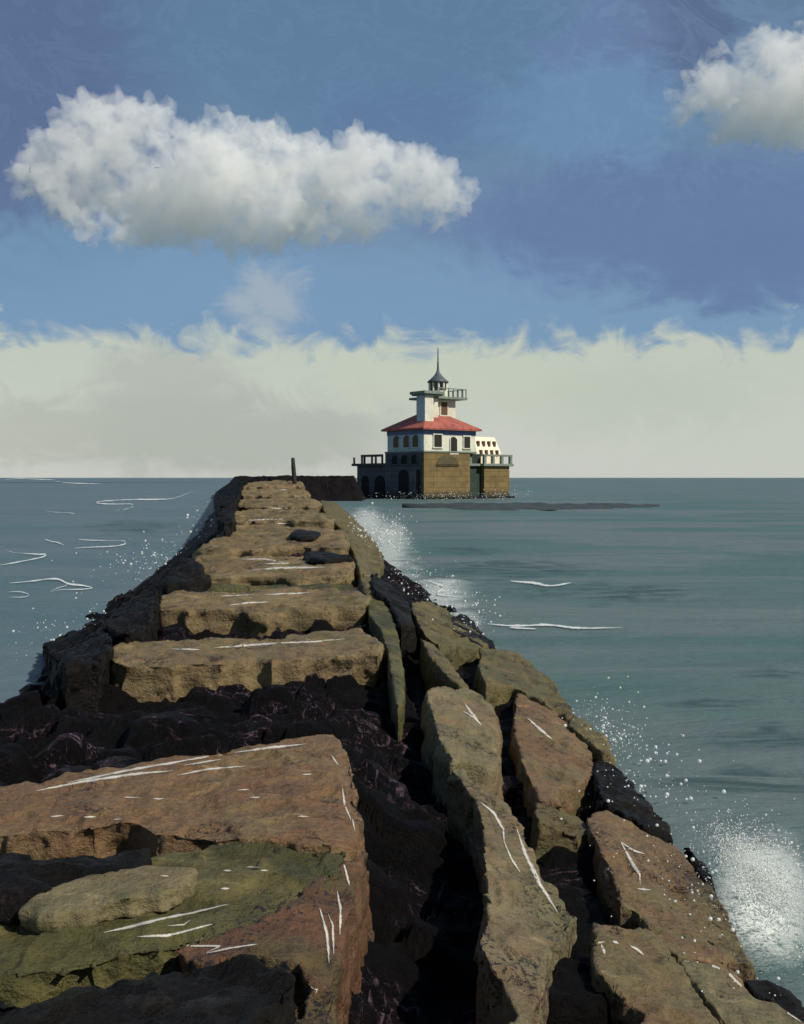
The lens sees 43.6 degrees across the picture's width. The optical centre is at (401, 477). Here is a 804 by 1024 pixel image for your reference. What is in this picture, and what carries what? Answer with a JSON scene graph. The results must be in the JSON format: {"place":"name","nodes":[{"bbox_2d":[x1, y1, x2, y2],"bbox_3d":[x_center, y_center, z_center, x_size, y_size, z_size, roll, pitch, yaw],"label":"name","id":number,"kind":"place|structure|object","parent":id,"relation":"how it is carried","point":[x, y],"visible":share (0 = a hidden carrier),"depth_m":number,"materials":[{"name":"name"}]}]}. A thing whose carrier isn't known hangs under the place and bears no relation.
{"place":"outdoors","nodes":[
{"label":"outdoors","id":0,"kind":"place"},
{"bbox_2d":[0,478,803,1006],"bbox_3d":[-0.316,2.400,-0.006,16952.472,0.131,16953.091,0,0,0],"label":"sea","id":1,"kind":"structure","parent":0,"point":[686,600],"depth_m":20.09,"materials":[{"name":"liquid"}]},
{"bbox_2d":[211,479,242,513],"bbox_3d":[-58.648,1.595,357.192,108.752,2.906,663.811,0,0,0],"label":"flank boulder","id":2,"kind":"object","parent":1,"relation":"in","point":[229,495],"visible":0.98,"depth_m":43.08,"materials":[{"name":"black stone"}]},
{"bbox_2d":[222,475,365,500],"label":"breakwater","id":3,"kind":"object","parent":1,"relation":"in","point":[333,488],"visible":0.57,"depth_m":104.47,"materials":[{"name":"stone"}]},
{"bbox_2d":[3,478,620,754],"bbox_3d":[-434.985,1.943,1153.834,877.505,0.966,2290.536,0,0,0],"label":"sea foam","id":4,"kind":"object","parent":1,"relation":"on","point":[541,624],"visible":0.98,"depth_m":22.56,"materials":[{"name":"white"}]},
{"bbox_2d":[0,486,792,1023],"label":"dark rubble","id":5,"kind":"object","parent":1,"relation":"in","point":[426,908],"visible":0.18,"depth_m":6.49,"materials":[{"name":"black stone"}]},
{"bbox_2d":[42,626,113,716],"bbox_3d":[-3.499,2.136,10.846,0.646,1.308,5.990,0,0,-21],"label":"flank boulder","id":6,"kind":"object","parent":5,"relation":"on","point":[78,662],"visible":0.77,"depth_m":8.58,"materials":[{"name":"black stone"}]},
{"bbox_2d":[101,584,160,646],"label":"flank boulder","id":7,"kind":"object","parent":5,"relation":"on","point":[136,618],"visible":0.57,"depth_m":11.32,"materials":[{"name":"black stone"}]},
{"bbox_2d":[0,954,297,1023],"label":"boulder","id":8,"kind":"object","parent":5,"relation":"on","point":[245,989],"visible":0.99,"depth_m":2.92,"materials":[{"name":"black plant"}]},
{"bbox_2d":[0,842,345,1007],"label":"capstone","id":9,"kind":"object","parent":5,"relation":"on","point":[240,884],"visible":0.5,"depth_m":3.57,"materials":[{"name":"green stone"}]},
{"bbox_2d":[0,848,151,925],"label":"rock","id":10,"kind":"object","parent":9,"relation":"on","point":[24,879],"visible":0.62,"depth_m":3.88,"materials":[{"name":"stone"}]},
{"bbox_2d":[18,865,197,933],"bbox_3d":[-1.087,1.563,3.765,0.680,0.096,0.327,0,0,-30],"label":"stone flake","id":11,"kind":"object","parent":9,"relation":"on","point":[91,899],"visible":0.99,"depth_m":3.69,"materials":[{"name":"beige stone"}]},
{"bbox_2d":[0,734,364,861],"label":"capstone","id":12,"kind":"object","parent":5,"relation":"on","point":[299,794],"visible":0.59,"depth_m":4.82,"materials":[{"name":"brown stone"}]},
{"bbox_2d":[159,558,211,601],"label":"flank boulder","id":13,"kind":"object","parent":5,"relation":"on","point":[187,574],"visible":0.5,"depth_m":13.97,"materials":[{"name":"black stone"}]},
{"bbox_2d":[213,508,235,537],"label":"flank boulder","id":14,"kind":"object","parent":5,"relation":"on","point":[225,522],"visible":0.74,"depth_m":20.34,"materials":[{"name":"black stone"}]},
{"bbox_2d":[110,628,384,702],"bbox_3d":[-1.507,1.872,9.802,2.754,0.493,1.668,0,0,-15],"label":"capstone","id":15,"kind":"object","parent":5,"relation":"on","point":[161,671],"visible":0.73,"depth_m":9.27,"materials":[{"name":"beige stone"}]},
{"bbox_2d":[159,586,371,637],"bbox_3d":[-1.774,1.734,12.864,2.788,0.520,1.741,0,0,0],"label":"capstone","id":16,"kind":"object","parent":5,"relation":"on","point":[261,613],"visible":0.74,"depth_m":12.39,"materials":[{"name":"beige stone"}]},
{"bbox_2d":[192,524,349,559],"bbox_3d":[-2.507,1.393,20.530,3.176,0.671,5.927,0,0,0],"label":"capstone","id":17,"kind":"object","parent":5,"relation":"on","point":[273,540],"visible":0.64,"depth_m":18.74,"materials":[{"name":"beige stone"}]},
{"bbox_2d":[290,529,320,541],"bbox_3d":[-1.898,1.125,19.695,0.602,0.168,1.666,0,0,0],"label":"weed patch","id":18,"kind":"object","parent":17,"relation":"on","point":[301,535],"visible":1,"depth_m":19.31,"materials":[{"name":"black plant"}]},
{"bbox_2d":[243,480,304,489],"bbox_3d":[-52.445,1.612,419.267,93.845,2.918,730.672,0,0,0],"label":"capstone","id":19,"kind":"object","parent":5,"relation":"on","point":[275,484],"visible":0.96,"depth_m":55.44,"materials":[{"name":"beige stone"}]},
{"bbox_2d":[195,553,356,586],"bbox_3d":[-2.030,1.546,15.729,2.715,0.584,2.457,0,0,0],"label":"capstone","id":20,"kind":"object","parent":5,"relation":"on","point":[254,570],"visible":0.54,"depth_m":15.16,"materials":[{"name":"beige stone"}]},
{"bbox_2d":[303,551,353,564],"bbox_3d":[-1.315,1.289,16.148,1.027,0.164,0.718,0,0,44],"label":"weed patch","id":21,"kind":"object","parent":20,"relation":"on","point":[316,557],"visible":0.98,"depth_m":15.94,"materials":[{"name":"black plant"}]},
{"bbox_2d":[241,488,310,499],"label":"capstone","id":22,"kind":"object","parent":5,"relation":"on","point":[266,493],"visible":0.43,"depth_m":46.03,"materials":[{"name":"beige stone"}]},
{"bbox_2d":[178,852,374,1023],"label":"capstone","id":23,"kind":"object","parent":5,"relation":"on","point":[316,943],"visible":0.74,"depth_m":3.56,"materials":[{"name":"orange stone"}]},
{"bbox_2d":[238,497,321,511],"bbox_3d":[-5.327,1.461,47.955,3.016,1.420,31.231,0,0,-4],"label":"capstone","id":24,"kind":"object","parent":5,"relation":"on","point":[283,503],"visible":0.59,"depth_m":34.02,"materials":[{"name":"beige stone"}]},
{"bbox_2d":[207,583,360,592],"bbox_3d":[-1.899,1.709,14.126,3.086,0.420,0.843,0,0,0],"label":"capstone","id":25,"kind":"object","parent":5,"relation":"on","point":[226,587],"visible":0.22,"depth_m":14.24,"materials":[{"name":"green stone"}]},
{"bbox_2d":[235,508,334,528],"bbox_3d":[-3.342,1.427,31.887,3.237,1.012,15.276,0,0,0],"label":"capstone","id":26,"kind":"object","parent":5,"relation":"on","point":[298,517],"visible":0.56,"depth_m":25.67,"materials":[{"name":"beige stone"}]},
{"bbox_2d":[291,458,296,483],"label":"post","id":27,"kind":"object","parent":5,"relation":"on","point":[293,470],"visible":0.77,"depth_m":56.90,"materials":[{"name":"grey wood"}]},
{"bbox_2d":[320,500,384,582],"bbox_3d":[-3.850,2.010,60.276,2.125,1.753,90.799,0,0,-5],"label":"slope stone","id":28,"kind":"object","parent":5,"relation":"on","point":[366,558],"visible":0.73,"depth_m":25.42,"materials":[{"name":"beige stone"}]},
{"bbox_2d":[358,573,372,593],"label":"slope stone","id":29,"kind":"object","parent":5,"relation":"on","point":[364,584],"visible":0.34,"depth_m":14.44,"materials":[{"name":"beige"}]},
{"bbox_2d":[363,591,405,741],"bbox_3d":[-0.139,1.884,10.651,0.313,0.724,6.045,0,0,-5],"label":"edge stone","id":30,"kind":"object","parent":5,"relation":"on","point":[382,626],"visible":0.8,"depth_m":9.90,"materials":[{"name":"green"}]},
{"bbox_2d":[371,573,416,654],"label":"waterline stone","id":31,"kind":"object","parent":5,"relation":"on","point":[387,593],"visible":0.73,"depth_m":12.55,"materials":[{"name":"black stone"}]},
{"bbox_2d":[419,639,468,691],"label":"slope stone","id":32,"kind":"object","parent":5,"relation":"on","point":[437,668],"visible":0.62,"depth_m":10.16,"materials":[{"name":"beige stone"}]},
{"bbox_2d":[410,601,487,669],"bbox_3d":[0.635,2.148,13.500,1.121,0.820,4.668,0,0,0],"label":"slope stone","id":33,"kind":"object","parent":5,"relation":"on","point":[449,643],"visible":0.65,"depth_m":12.40,"materials":[{"name":"beige stone"}]},
{"bbox_2d":[420,686,503,814],"bbox_3d":[0.482,2.125,7.882,0.732,0.717,2.886,0,0,0],"label":"boulder","id":34,"kind":"object","parent":5,"relation":"on","point":[460,728],"visible":0.73,"depth_m":7.32,"materials":[{"name":"beige stone"}]},
{"bbox_2d":[451,614,494,648],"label":"waterline stone","id":35,"kind":"object","parent":5,"relation":"on","point":[472,625],"visible":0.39,"depth_m":13.57,"materials":[{"name":"black stone"}]},
{"bbox_2d":[447,769,578,1023],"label":"boulder","id":36,"kind":"object","parent":5,"relation":"on","point":[527,941],"visible":0.84,"depth_m":4.43,"materials":[{"name":"beige stone"}]},
{"bbox_2d":[473,648,573,721],"bbox_3d":[1.228,2.357,11.104,1.045,0.820,3.756,0,0,0],"label":"slope stone","id":37,"kind":"object","parent":5,"relation":"on","point":[503,676],"visible":0.52,"depth_m":10.35,"materials":[{"name":"beige stone"}]},
{"bbox_2d":[508,693,593,819],"bbox_3d":[1.229,2.380,8.199,0.850,0.736,3.812,0,0,0],"label":"boulder","id":38,"kind":"object","parent":5,"relation":"on","point":[550,755],"visible":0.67,"depth_m":7.60,"materials":[{"name":"orange stone"}]},
{"bbox_2d":[529,802,587,862],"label":"boulder","id":39,"kind":"object","parent":5,"relation":"on","point":[550,829],"visible":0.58,"depth_m":5.99,"materials":[{"name":"brown stone"}]},
{"bbox_2d":[567,715,615,766],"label":"boulder","id":40,"kind":"object","parent":5,"relation":"on","point":[593,740],"visible":0.46,"depth_m":8.64,"materials":[{"name":"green stone"}]},
{"bbox_2d":[592,761,672,844],"bbox_3d":[1.548,2.392,7.148,0.487,0.475,1.621,0,0,0],"label":"waterline stone","id":41,"kind":"object","parent":5,"relation":"on","point":[642,815],"visible":0.52,"depth_m":6.84,"materials":[{"name":"black stone"}]},
{"bbox_2d":[589,923,718,1023],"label":"boulder","id":42,"kind":"object","parent":5,"relation":"on","point":[638,975],"visible":0.84,"depth_m":4.07,"materials":[{"name":"orange stone"}]},
{"bbox_2d":[586,810,755,982],"bbox_3d":[1.396,2.437,5.501,0.735,0.712,2.236,0,0,0],"label":"boulder","id":43,"kind":"object","parent":5,"relation":"on","point":[631,896],"visible":0.65,"depth_m":5.26,"materials":[{"name":"orange stone"}]},
{"bbox_2d":[684,847,717,897],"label":"waterline stone","id":44,"kind":"object","parent":5,"relation":"on","point":[699,870],"visible":0.2,"depth_m":5.85,"materials":[{"name":"black stone"}]},
{"bbox_2d":[679,960,803,1023],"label":"boulder","id":45,"kind":"object","parent":5,"relation":"on","point":[724,1002],"visible":0.66,"depth_m":4.18,"materials":[{"name":"beige stone"}]},
{"bbox_2d":[745,980,803,1021],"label":"boulder","id":46,"kind":"object","parent":5,"relation":"on","point":[789,1002],"visible":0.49,"depth_m":4.40,"materials":[{"name":"black stone"}]},
{"bbox_2d":[8,489,803,995],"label":"sea spray","id":47,"kind":"object","parent":1,"relation":"on","point":[766,879],"visible":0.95,"depth_m":5.34,"materials":[{"name":"white liquid"}]},
{"bbox_2d":[352,350,514,498],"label":"lighthouse","id":48,"kind":"object","parent":1,"relation":"in","point":[435,447],"visible":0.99,"depth_m":113.37,"materials":[{"name":"stone"}]},
{"bbox_2d":[390,455,398,464],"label":"window","id":49,"kind":"structure","parent":48,"relation":"in","point":[394,460],"depth_m":113.54,"materials":[{"name":"glass"}]},
{"bbox_2d":[392,436,399,448],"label":"window","id":50,"kind":"structure","parent":48,"relation":"in","point":[396,440],"depth_m":113.76,"materials":[{"name":"glass"}]},
{"bbox_2d":[399,455,408,464],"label":"window","id":51,"kind":"structure","parent":48,"relation":"in","point":[404,459],"depth_m":112.24,"materials":[{"name":"glass"}]},
{"bbox_2d":[402,435,410,448],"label":"window","id":52,"kind":"structure","parent":48,"relation":"in","point":[406,440],"depth_m":112.30,"materials":[{"name":"glass"}]},
{"bbox_2d":[410,455,417,464],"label":"window","id":53,"kind":"structure","parent":48,"relation":"in","point":[414,459],"depth_m":110.83,"materials":[{"name":"glass"}]},
{"bbox_2d":[411,435,419,447],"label":"window","id":54,"kind":"structure","parent":48,"relation":"in","point":[415,439],"depth_m":110.96,"materials":[{"name":"glass"}]},
{"bbox_2d":[432,433,442,447],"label":"window","id":55,"kind":"structure","parent":48,"relation":"in","point":[437,437],"depth_m":111.10,"materials":[{"name":"white glass"}]},
{"bbox_2d":[439,400,448,415],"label":"tower door","id":56,"kind":"structure","parent":48,"relation":"in","point":[443,404],"depth_m":114.54,"materials":[{"name":"brown wood"}]},
{"bbox_2d":[449,437,458,453],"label":"window","id":57,"kind":"structure","parent":48,"relation":"in","point":[453,442],"depth_m":112.54,"materials":[{"name":"white glass"}]},
{"bbox_2d":[462,435,471,448],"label":"window","id":58,"kind":"structure","parent":48,"relation":"in","point":[466,439],"depth_m":113.73,"materials":[{"name":"white glass"}]},
{"bbox_2d":[402,502,660,510],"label":"reef","id":59,"kind":"object","parent":1,"relation":"on","point":[516,506],"visible":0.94,"depth_m":78.69,"materials":[{"name":"stone"}]},
{"bbox_2d":[0,0,803,477],"label":"sky","id":60,"kind":"structure","parent":0,"point":[238,237],"materials":[{"name":"blue"}]}
]}

